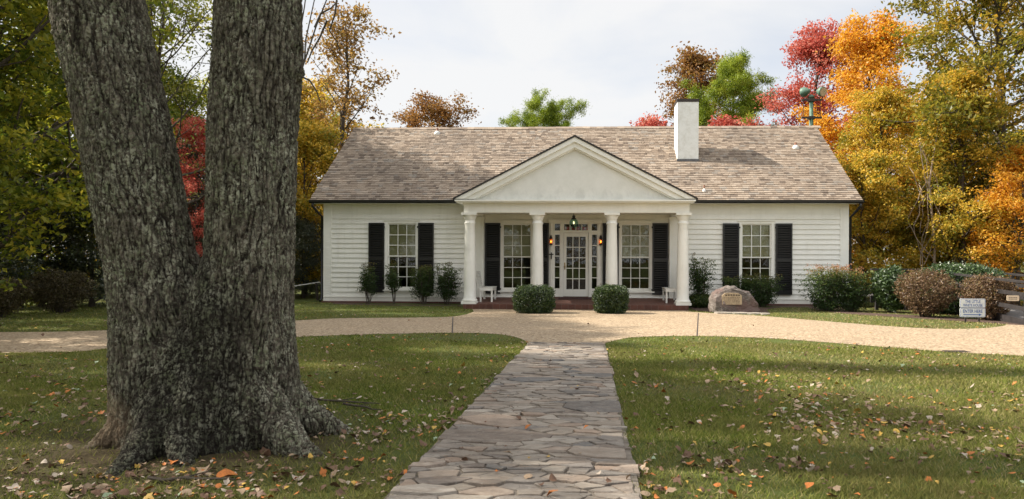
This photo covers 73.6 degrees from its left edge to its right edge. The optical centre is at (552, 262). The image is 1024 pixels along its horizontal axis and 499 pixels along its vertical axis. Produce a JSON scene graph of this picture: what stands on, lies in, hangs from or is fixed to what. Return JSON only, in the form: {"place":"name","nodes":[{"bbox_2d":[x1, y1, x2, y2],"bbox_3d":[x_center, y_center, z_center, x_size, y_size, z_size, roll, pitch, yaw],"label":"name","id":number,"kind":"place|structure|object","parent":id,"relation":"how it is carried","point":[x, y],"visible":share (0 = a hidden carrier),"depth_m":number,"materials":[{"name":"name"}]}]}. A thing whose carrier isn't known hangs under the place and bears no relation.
{"place":"outdoors","nodes":[
{"label":"outdoors","id":0,"kind":"place"},
{"bbox_2d":[196,206,202,257],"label":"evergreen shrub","id":1,"kind":"object","parent":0,"point":[200,236],"depth_m":25.62,"materials":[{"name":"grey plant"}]},
{"bbox_2d":[296,195,323,270],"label":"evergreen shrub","id":2,"kind":"object","parent":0,"point":[316,238],"visible":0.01,"depth_m":29.45,"materials":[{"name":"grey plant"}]},
{"bbox_2d":[0,262,1023,498],"bbox_3d":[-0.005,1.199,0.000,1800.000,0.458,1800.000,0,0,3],"label":"lawn","id":3,"kind":"structure","parent":0,"point":[85,455],"depth_m":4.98,"materials":[{"name":"plant"}]},
{"bbox_2d":[6,483,19,490],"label":"fallen leaf","id":4,"kind":"object","parent":3,"relation":"on","point":[14,485],"visible":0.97,"depth_m":3.71,"materials":[{"name":"plant"}]},
{"bbox_2d":[0,276,39,316],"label":"brown shrub","id":5,"kind":"object","parent":3,"relation":"on","point":[11,301],"visible":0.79,"depth_m":16.53,"materials":[{"name":"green plant"}]},
{"bbox_2d":[0,164,68,294],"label":"evergreen shrub","id":6,"kind":"object","parent":3,"relation":"on","point":[14,268],"visible":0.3,"depth_m":18.27,"materials":[{"name":"green plant"}]},
{"bbox_2d":[2,175,75,307],"bbox_3d":[-16.403,-0.841,20.766,3.702,4.457,3.992,0,0,-27],"label":"evergreen shrub","id":7,"kind":"object","parent":3,"relation":"on","point":[45,244],"visible":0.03,"depth_m":20.50,"materials":[{"name":"green plant"}]},
{"bbox_2d":[0,84,95,307],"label":"oak tree","id":8,"kind":"object","parent":3,"relation":"on","point":[33,120],"visible":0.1,"depth_m":20.83,"materials":[{"name":"green plant"}]},
{"bbox_2d":[18,266,99,312],"bbox_3d":[-13.284,0.730,18.501,1.742,1.290,1.610,0,0,3],"label":"brown shrub","id":9,"kind":"object","parent":3,"relation":"on","point":[59,299],"visible":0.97,"depth_m":18.23,"materials":[{"name":"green plant"}]},
{"bbox_2d":[14,152,104,306],"bbox_3d":[-14.366,-1.013,20.880,4.325,4.829,4.011,0,0,-12],"label":"evergreen shrub","id":10,"kind":"object","parent":3,"relation":"on","point":[74,262],"visible":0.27,"depth_m":20.54,"materials":[{"name":"green plant"}]},
{"bbox_2d":[60,485,71,491],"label":"fallen leaf","id":11,"kind":"object","parent":3,"relation":"on","point":[66,488],"visible":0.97,"depth_m":3.67,"materials":[{"name":"plant"}]},
{"bbox_2d":[0,0,165,291],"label":"oak tree","id":12,"kind":"object","parent":3,"relation":"on","point":[28,206],"visible":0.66,"depth_m":13.78,"materials":[{"name":"green plant"}]},
{"bbox_2d":[84,483,91,487],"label":"fallen leaf","id":13,"kind":"object","parent":3,"relation":"on","point":[87,485],"visible":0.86,"depth_m":3.75,"materials":[{"name":"plant"}]},
{"bbox_2d":[0,0,189,212],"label":"oak tree","id":14,"kind":"object","parent":3,"relation":"on","point":[30,21],"visible":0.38,"depth_m":15.13,"materials":[{"name":"green plant"}]},
{"bbox_2d":[0,0,192,277],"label":"oak tree","id":15,"kind":"object","parent":3,"relation":"on","point":[61,173],"visible":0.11,"depth_m":18.72,"materials":[{"name":"green plant"}]},
{"bbox_2d":[91,489,101,496],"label":"fallen leaf","id":16,"kind":"object","parent":3,"relation":"on","point":[96,492],"visible":1,"depth_m":3.61,"materials":[{"name":"plant"}]},
{"bbox_2d":[95,483,107,489],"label":"fallen leaf","id":17,"kind":"object","parent":3,"relation":"on","point":[100,487],"visible":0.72,"depth_m":3.73,"materials":[{"name":"plant"}]},
{"bbox_2d":[2,0,211,297],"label":"oak tree","id":18,"kind":"object","parent":3,"relation":"on","point":[208,43],"visible":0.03,"depth_m":27.57,"materials":[{"name":"green plant"}]},
{"bbox_2d":[101,492,112,498],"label":"fallen leaf","id":19,"kind":"object","parent":3,"relation":"on","point":[104,495],"visible":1,"depth_m":3.60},
{"bbox_2d":[118,488,129,494],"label":"fallen leaf","id":20,"kind":"object","parent":3,"relation":"on","point":[124,491],"visible":1,"depth_m":3.61,"materials":[{"name":"plant"}]},
{"bbox_2d":[144,492,153,498],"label":"fallen leaf","id":21,"kind":"object","parent":3,"relation":"on","point":[149,496],"visible":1,"depth_m":3.54,"materials":[{"name":"plant"}]},
{"bbox_2d":[95,59,209,261],"bbox_3d":[-14.897,-3.518,27.587,6.869,9.745,7.224,0,0,-34],"label":"oak tree","id":22,"kind":"object","parent":3,"relation":"on","point":[194,97],"visible":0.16,"depth_m":26.88,"materials":[{"name":"green plant"}]},
{"bbox_2d":[7,0,306,227],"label":"oak tree","id":23,"kind":"object","parent":3,"relation":"on","point":[160,50],"visible":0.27,"depth_m":22.06,"materials":[{"name":"green plant"}]},
{"bbox_2d":[181,489,191,496],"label":"fallen leaf","id":24,"kind":"object","parent":3,"relation":"on","point":[189,491],"visible":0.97,"depth_m":3.64,"materials":[{"name":"plant"}]},
{"bbox_2d":[171,114,205,256],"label":"red maple tree","id":25,"kind":"object","parent":3,"relation":"on","point":[193,186],"visible":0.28,"depth_m":23.13,"materials":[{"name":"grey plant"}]},
{"bbox_2d":[176,139,204,257],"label":"tree","id":26,"kind":"object","parent":3,"relation":"on","point":[192,155],"visible":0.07,"depth_m":24.34,"materials":[{"name":"plant"}]},
{"bbox_2d":[147,470,235,481],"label":"fallen twig","id":27,"kind":"object","parent":3,"relation":"on","point":[188,477],"visible":0.98,"depth_m":3.87,"materials":[{"name":"wood"}]},
{"bbox_2d":[47,0,352,476],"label":"double trunk tree","id":28,"kind":"object","parent":3,"relation":"on","point":[201,356],"visible":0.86,"depth_m":4.70,"materials":[{"name":"brown plant"}]},
{"bbox_2d":[196,464,209,470],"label":"fallen leaf","id":29,"kind":"object","parent":3,"relation":"on","point":[200,468],"visible":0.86,"depth_m":4.09,"materials":[{"name":"plant"}]},
{"bbox_2d":[216,468,237,476],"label":"fallen leaf","id":30,"kind":"object","parent":3,"relation":"on","point":[224,472],"visible":0.83,"depth_m":3.97,"materials":[{"name":"plant"}]},
{"bbox_2d":[237,488,245,493],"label":"fallen leaf","id":31,"kind":"object","parent":3,"relation":"on","point":[242,490],"visible":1,"depth_m":3.65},
{"bbox_2d":[256,490,266,495],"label":"fallen leaf","id":32,"kind":"object","parent":3,"relation":"on","point":[260,492],"visible":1,"depth_m":3.61,"materials":[{"name":"plant"}]},
{"bbox_2d":[295,282,320,300],"bbox_3d":[-9.504,1.032,24.504,2.648,0.727,0.211,0,0,9],"label":"handrail","id":33,"kind":"object","parent":3,"relation":"on","point":[316,288],"visible":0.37,"depth_m":24.37,"materials":[{"name":"metal"}]},
{"bbox_2d":[294,211,323,297],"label":"evergreen shrub","id":34,"kind":"object","parent":3,"relation":"on","point":[305,231],"visible":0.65,"depth_m":25.65,"materials":[{"name":"green plant"}]},
{"bbox_2d":[294,118,346,295],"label":"maple tree","id":35,"kind":"object","parent":3,"relation":"on","point":[314,146],"visible":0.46,"depth_m":26.90,"materials":[{"name":"yellow plant"}]},
{"bbox_2d":[319,467,326,476],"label":"fallen leaf","id":36,"kind":"object","parent":3,"relation":"on","point":[322,471],"visible":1,"depth_m":4.00,"materials":[{"name":"plant"}]},
{"bbox_2d":[324,465,337,469],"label":"fallen leaf","id":37,"kind":"object","parent":3,"relation":"on","point":[333,467],"visible":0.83,"depth_m":4.10,"materials":[{"name":"plant"}]},
{"bbox_2d":[330,469,337,477],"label":"fallen leaf","id":38,"kind":"object","parent":3,"relation":"on","point":[333,473],"visible":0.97,"depth_m":3.98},
{"bbox_2d":[335,487,345,495],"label":"fallen leaf","id":39,"kind":"object","parent":3,"relation":"on","point":[339,491],"visible":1,"depth_m":3.65,"materials":[{"name":"plant"}]},
{"bbox_2d":[297,76,385,251],"bbox_3d":[-11.979,-4.081,33.800,6.314,10.894,6.632,0,0,18],"label":"maple tree","id":40,"kind":"object","parent":3,"relation":"on","point":[306,103],"visible":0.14,"depth_m":33.26,"materials":[{"name":"yellow plant"}]},
{"bbox_2d":[314,397,379,403],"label":"fallen twig","id":41,"kind":"object","parent":3,"relation":"on","point":[319,399],"visible":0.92,"depth_m":6.16,"materials":[{"name":"wood"}]},
{"bbox_2d":[295,0,401,245],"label":"sweetgum tree","id":42,"kind":"object","parent":3,"relation":"on","point":[345,44],"visible":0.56,"depth_m":29.14,"materials":[{"name":"orange plant"}]},
{"bbox_2d":[343,402,380,409],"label":"fallen twig","id":43,"kind":"object","parent":3,"relation":"on","point":[348,404],"visible":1,"depth_m":5.94,"materials":[{"name":"wood"}]},
{"bbox_2d":[333,302,462,305],"bbox_3d":[-4.780,1.371,22.539,5.206,0.033,1.350,0,0,3],"label":"mulch bed","id":44,"kind":"object","parent":3,"relation":"on","point":[401,305],"visible":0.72,"depth_m":22.39,"materials":[{"name":"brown wood"}]},
{"bbox_2d":[357,262,379,303],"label":"nandina plant","id":45,"kind":"object","parent":44,"relation":"on","point":[368,282],"visible":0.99,"depth_m":22.57,"materials":[{"name":"green plant"}]},
{"bbox_2d":[382,260,401,303],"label":"nandina plant","id":46,"kind":"object","parent":44,"relation":"on","point":[391,278],"visible":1,"depth_m":22.53,"materials":[{"name":"green plant"}]},
{"bbox_2d":[408,264,436,304],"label":"nandina plant","id":47,"kind":"object","parent":44,"relation":"on","point":[421,287],"visible":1,"depth_m":22.48,"materials":[{"name":"green plant"}]},
{"bbox_2d":[430,262,463,304],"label":"nandina plant","id":48,"kind":"object","parent":44,"relation":"on","point":[447,291],"visible":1,"depth_m":22.38,"materials":[{"name":"green plant"}]},
{"bbox_2d":[391,88,483,127],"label":"maple tree","id":49,"kind":"object","parent":3,"relation":"on","point":[437,113],"visible":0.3,"depth_m":45.88,"materials":[{"name":"orange plant"}]},
{"bbox_2d":[0,303,1023,498],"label":"leaf litter","id":50,"kind":"object","parent":3,"relation":"on","point":[83,490],"visible":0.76,"depth_m":5.30,"materials":[{"name":"plant"}]},
{"bbox_2d":[22,174,1023,277],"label":"distant woods","id":51,"kind":"object","parent":3,"relation":"on","point":[869,270],"depth_m":54.21,"materials":[{"name":"plant"}]},
{"bbox_2d":[511,284,555,313],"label":"boxwood shrub","id":52,"kind":"object","parent":3,"relation":"on","point":[531,295],"visible":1,"depth_m":18.85,"materials":[{"name":"green plant"}]},
{"bbox_2d":[497,87,590,126],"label":"pine tree","id":53,"kind":"object","parent":3,"relation":"on","point":[551,115],"visible":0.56,"depth_m":49.35,"materials":[{"name":"green plant"}]},
{"bbox_2d":[309,99,863,309],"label":"house","id":54,"kind":"structure","parent":3,"relation":"on","point":[654,207],"depth_m":23.08,"materials":[{"name":"white paint"}]},
{"bbox_2d":[383,220,419,290],"bbox_3d":[-5.110,-0.249,23.240,1.260,2.419,0.210,0,0,2],"label":"window","id":55,"kind":"structure","parent":54,"relation":"in","point":[401,236],"depth_m":23.31,"materials":[{"name":"white paint"}]},
{"bbox_2d":[476,270,496,301],"bbox_3d":[-2.156,0.745,22.015,0.621,0.993,0.960,0,0,3],"label":"porch bench","id":56,"kind":"object","parent":54,"relation":"on","point":[487,288],"visible":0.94,"depth_m":21.59,"materials":[{"name":"white paint"}]},
{"bbox_2d":[498,220,532,291],"bbox_3d":[-1.193,-0.224,23.069,1.266,2.419,0.210,0,0,2],"label":"window","id":57,"kind":"structure","parent":54,"relation":"in","point":[515,235],"depth_m":23.13,"materials":[{"name":"white paint"}]},
{"bbox_2d":[558,297,591,298],"bbox_3d":[0.772,1.175,22.618,1.126,0.043,0.500,0,0,3],"label":"doormat","id":58,"kind":"object","parent":54,"relation":"on","point":[575,298],"visible":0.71,"depth_m":22.48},
{"bbox_2d":[563,233,587,296],"bbox_3d":[0.791,0.064,22.957,0.838,2.135,0.120,0,0,2],"label":"door","id":59,"kind":"structure","parent":54,"relation":"in","point":[566,292],"depth_m":22.97,"materials":[{"name":"white paint"}]},
{"bbox_2d":[564,227,587,229],"bbox_3d":[0.773,-1.125,23.063,0.980,0.180,0.010,0,0,3],"label":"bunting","id":60,"kind":"object","parent":54,"relation":"attached to","point":[576,228],"visible":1,"depth_m":23.06,"materials":[{"name":"fabric"}]},
{"bbox_2d":[617,220,653,292],"bbox_3d":[2.789,-0.208,22.895,1.256,2.419,0.210,0,0,2],"label":"window","id":61,"kind":"structure","parent":54,"relation":"in","point":[635,236],"depth_m":22.98,"materials":[{"name":"white paint"}]},
{"bbox_2d":[662,285,676,302],"bbox_3d":[3.858,0.769,21.752,0.621,0.993,0.960,0,0,3],"label":"porch bench","id":62,"kind":"object","parent":54,"relation":"on","point":[670,289],"visible":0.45,"depth_m":21.32,"materials":[{"name":"white paint"}]},
{"bbox_2d":[738,220,775,292],"bbox_3d":[6.784,-0.201,22.721,1.255,2.419,0.210,0,0,2],"label":"window","id":63,"kind":"structure","parent":54,"relation":"in","point":[756,237],"depth_m":22.77,"materials":[{"name":"white paint"}]},
{"bbox_2d":[591,284,629,313],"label":"boxwood shrub","id":64,"kind":"object","parent":3,"relation":"on","point":[610,298],"visible":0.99,"depth_m":18.91,"materials":[{"name":"green plant"}]},
{"bbox_2d":[640,491,650,495],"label":"fallen leaf","id":65,"kind":"object","parent":3,"relation":"on","point":[645,493],"visible":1,"depth_m":3.66,"materials":[{"name":"plant"}]},
{"bbox_2d":[629,111,671,125],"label":"red maple tree","id":66,"kind":"object","parent":3,"relation":"on","point":[651,121],"visible":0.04,"depth_m":34.48,"materials":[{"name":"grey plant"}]},
{"bbox_2d":[665,487,676,494],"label":"fallen leaf","id":67,"kind":"object","parent":3,"relation":"on","point":[669,489],"visible":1,"depth_m":3.68,"materials":[{"name":"plant"}]},
{"bbox_2d":[672,477,681,484],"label":"fallen leaf","id":68,"kind":"object","parent":3,"relation":"on","point":[675,479],"visible":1,"depth_m":3.86,"materials":[{"name":"plant"}]},
{"bbox_2d":[683,450,691,457],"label":"fallen leaf","id":69,"kind":"object","parent":3,"relation":"on","point":[687,453],"visible":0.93,"depth_m":4.43,"materials":[{"name":"plant"}]},
{"bbox_2d":[655,41,754,125],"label":"maple tree","id":70,"kind":"object","parent":3,"relation":"on","point":[695,66],"visible":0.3,"depth_m":45.65,"materials":[{"name":"brown plant"}]},
{"bbox_2d":[714,312,731,313],"bbox_3d":[4.823,1.421,19.220,0.510,0.065,0.316,0,0,3],"label":"flat stone","id":71,"kind":"object","parent":3,"relation":"on","point":[723,312],"visible":0.68,"depth_m":19.08,"materials":[{"name":"stone"}]},
{"bbox_2d":[707,111,749,125],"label":"red maple tree","id":72,"kind":"object","parent":3,"relation":"on","point":[720,121],"visible":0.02,"depth_m":34.45,"materials":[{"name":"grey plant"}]},
{"bbox_2d":[678,46,783,125],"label":"pine tree","id":73,"kind":"object","parent":3,"relation":"on","point":[736,74],"visible":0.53,"depth_m":40.23,"materials":[{"name":"green plant"}]},
{"bbox_2d":[727,489,735,497],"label":"fallen leaf","id":74,"kind":"object","parent":3,"relation":"on","point":[731,492],"visible":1,"depth_m":3.67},
{"bbox_2d":[689,305,841,312],"bbox_3d":[7.002,1.427,20.927,5.381,0.049,3.486,0,0,3],"label":"mulch bed","id":75,"kind":"object","parent":3,"relation":"on","point":[763,309],"visible":0.27,"depth_m":21.41,"materials":[{"name":"soil"}]},
{"bbox_2d":[689,293,709,307],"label":"shrub","id":76,"kind":"object","parent":75,"relation":"on","point":[695,300],"visible":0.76,"depth_m":21.49,"materials":[{"name":"green plant"}]},
{"bbox_2d":[689,252,717,307],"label":"nandina plant","id":77,"kind":"object","parent":75,"relation":"on","point":[699,280],"visible":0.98,"depth_m":21.59,"materials":[{"name":"green plant"}]},
{"bbox_2d":[708,285,760,311],"bbox_3d":[5.302,1.082,19.943,1.481,0.853,0.950,0,0,3],"label":"memorial boulder","id":78,"kind":"object","parent":75,"relation":"on","point":[727,298],"visible":0.91,"depth_m":19.56,"materials":[{"name":"stone"}]},
{"bbox_2d":[720,273,754,295],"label":"nandina plant","id":79,"kind":"object","parent":75,"relation":"on","point":[738,284],"visible":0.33,"depth_m":22.00,"materials":[{"name":"green plant"}]},
{"bbox_2d":[742,273,785,306],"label":"nandina plant","id":80,"kind":"object","parent":75,"relation":"on","point":[763,293],"visible":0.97,"depth_m":21.80,"materials":[{"name":"green plant"}]},
{"bbox_2d":[741,16,865,160],"bbox_3d":[13.415,-5.736,36.737,6.390,14.425,7.388,0,0,6],"label":"red maple tree","id":81,"kind":"object","parent":3,"relation":"on","point":[805,49],"visible":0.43,"depth_m":36.09,"materials":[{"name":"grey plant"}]},
{"bbox_2d":[805,482,813,488],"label":"fallen leaf","id":82,"kind":"object","parent":3,"relation":"on","point":[808,484],"visible":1,"depth_m":3.79,"materials":[{"name":"plant"}]},
{"bbox_2d":[799,87,826,125],"bbox_3d":[11.004,-2.983,28.853,1.118,8.914,0.430,0,0,12],"label":"floodlight pole","id":83,"kind":"object","parent":3,"relation":"on","point":[811,99],"visible":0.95,"depth_m":28.77,"materials":[{"name":"metal"}]},
{"bbox_2d":[787,7,927,291],"bbox_3d":[14.861,-5.405,32.596,7.157,13.759,7.074,0,0,35],"label":"orange maple tree","id":84,"kind":"object","parent":3,"relation":"on","point":[868,52],"visible":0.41,"depth_m":32.11,"materials":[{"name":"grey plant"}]},
{"bbox_2d":[829,80,939,274],"bbox_3d":[12.790,-2.798,26.999,5.190,8.526,4.942,0,0,34],"label":"orange maple tree","id":85,"kind":"object","parent":3,"relation":"on","point":[881,100],"visible":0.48,"depth_m":26.58,"materials":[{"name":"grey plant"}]},
{"bbox_2d":[841,146,932,299],"bbox_3d":[11.453,-1.345,24.749,3.954,5.717,3.989,0,0,-11],"label":"orange maple tree","id":86,"kind":"object","parent":3,"relation":"on","point":[866,170],"visible":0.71,"depth_m":24.21,"materials":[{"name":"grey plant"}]},
{"bbox_2d":[868,264,909,312],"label":"camellia shrub","id":87,"kind":"object","parent":3,"relation":"on","point":[884,295],"visible":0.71,"depth_m":19.77,"materials":[{"name":"green plant"}]},
{"bbox_2d":[880,99,940,268],"bbox_3d":[20.890,-4.019,39.282,5.739,11.033,5.673,0,0,-22],"label":"orange maple tree","id":88,"kind":"object","parent":3,"relation":"on","point":[915,144],"visible":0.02,"depth_m":38.98,"materials":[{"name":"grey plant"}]},
{"bbox_2d":[808,306,1022,324],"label":"mulch bed","id":89,"kind":"object","parent":3,"relation":"on","point":[932,317],"visible":0.73,"depth_m":17.98,"materials":[{"name":"soil"}]},
{"bbox_2d":[794,263,854,311],"bbox_3d":[8.250,0.745,20.690,1.778,1.492,1.463,0,0,3],"label":"nandina plant","id":90,"kind":"object","parent":89,"relation":"on","point":[824,299],"visible":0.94,"depth_m":20.43,"materials":[{"name":"green plant"}]},
{"bbox_2d":[829,265,873,311],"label":"nandina plant","id":91,"kind":"object","parent":89,"relation":"on","point":[850,303],"visible":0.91,"depth_m":20.23,"materials":[{"name":"green plant"}]},
{"bbox_2d":[892,265,960,316],"bbox_3d":[9.972,0.765,18.155,1.563,1.418,1.573,0,0,3],"label":"brown shrub","id":92,"kind":"object","parent":89,"relation":"on","point":[929,306],"visible":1,"depth_m":17.93,"materials":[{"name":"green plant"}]},
{"bbox_2d":[960,298,985,322],"bbox_3d":[10.053,1.192,16.337,0.595,0.672,0.040,0,0,3],"label":"visitor sign","id":93,"kind":"object","parent":89,"relation":"on","point":[972,308],"visible":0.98,"depth_m":16.32,"materials":[{"name":"metal"}]},
{"bbox_2d":[957,272,1020,319],"bbox_3d":[10.947,0.851,17.168,1.335,1.233,1.323,0,0,3],"label":"brown shrub","id":94,"kind":"object","parent":89,"relation":"on","point":[975,286],"visible":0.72,"depth_m":16.86,"materials":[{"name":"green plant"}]},
{"bbox_2d":[849,0,1023,276],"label":"oak tree","id":95,"kind":"object","parent":3,"relation":"on","point":[995,61],"visible":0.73,"depth_m":23.76,"materials":[{"name":"yellow plant"}]},
{"bbox_2d":[863,268,1023,324],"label":"fence","id":96,"kind":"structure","parent":3,"relation":"on","point":[1015,314],"depth_m":16.86,"materials":[{"name":"brown wood"}]},
{"bbox_2d":[1007,295,1018,300],"bbox_3d":[10.270,0.789,15.219,0.266,0.124,0.014,0,0,3],"label":"rail sign","id":97,"kind":"object","parent":96,"relation":"attached to","point":[1012,297],"visible":1,"depth_m":15.21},
{"bbox_2d":[879,139,1016,279],"bbox_3d":[14.642,-1.519,24.945,4.255,6.098,4.218,0,0,-13],"label":"tree","id":98,"kind":"object","parent":3,"relation":"on","point":[909,241],"visible":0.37,"depth_m":24.52,"materials":[{"name":"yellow plant"}]},
{"bbox_2d":[880,63,1023,277],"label":"orange maple tree","id":99,"kind":"object","parent":3,"relation":"on","point":[962,221],"visible":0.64,"depth_m":23.06,"materials":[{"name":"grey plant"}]},
{"bbox_2d":[906,126,964,267],"bbox_3d":[13.177,-1.617,23.447,1.890,6.206,0.318,0,0,3],"label":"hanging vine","id":100,"kind":"object","parent":99,"relation":"hanging from","point":[931,209],"visible":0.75,"depth_m":23.43,"materials":[{"name":"plant"}]},
{"bbox_2d":[892,66,1023,270],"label":"orange maple tree","id":101,"kind":"object","parent":3,"relation":"on","point":[906,142],"visible":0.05,"depth_m":29.34,"materials":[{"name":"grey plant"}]},
{"bbox_2d":[910,259,1017,314],"bbox_3d":[11.686,0.747,19.619,2.780,1.724,2.034,0,0,3],"label":"green hedge","id":102,"kind":"object","parent":3,"relation":"on","point":[960,268],"visible":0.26,"depth_m":19.12,"materials":[{"name":"green plant"}]},
{"bbox_2d":[952,8,1023,276],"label":"oak tree","id":103,"kind":"object","parent":3,"relation":"on","point":[1017,98],"visible":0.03,"depth_m":28.92,"materials":[{"name":"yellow plant"}]},
{"bbox_2d":[957,142,1023,305],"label":"orange maple tree","id":104,"kind":"object","parent":3,"relation":"on","point":[1011,192],"visible":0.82,"depth_m":22.12,"materials":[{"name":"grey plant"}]},
{"bbox_2d":[0,309,1023,355],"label":"driveway","id":105,"kind":"structure","parent":0,"point":[556,326],"depth_m":13.77,"materials":[{"name":"gravel"}]},
{"bbox_2d":[942,350,968,352],"bbox_3d":[6.119,1.357,10.337,0.332,0.046,0.160,0,0,3],"label":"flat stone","id":106,"kind":"object","parent":105,"relation":"on","point":[958,351],"visible":0.46,"depth_m":10.31,"materials":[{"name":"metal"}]},
{"bbox_2d":[0,0,1023,263],"label":"sky","id":107,"kind":"structure","parent":0,"point":[610,54],"materials":[{"name":"white"}]},
{"bbox_2d":[384,342,641,498],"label":"flagstone path","id":108,"kind":"structure","parent":0,"point":[588,368],"depth_m":4.79,"materials":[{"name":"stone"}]},
{"bbox_2d":[549,473,556,480],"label":"fallen leaf","id":109,"kind":"object","parent":108,"relation":"on","point":[552,477],"visible":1,"depth_m":3.86,"materials":[{"name":"plant"}]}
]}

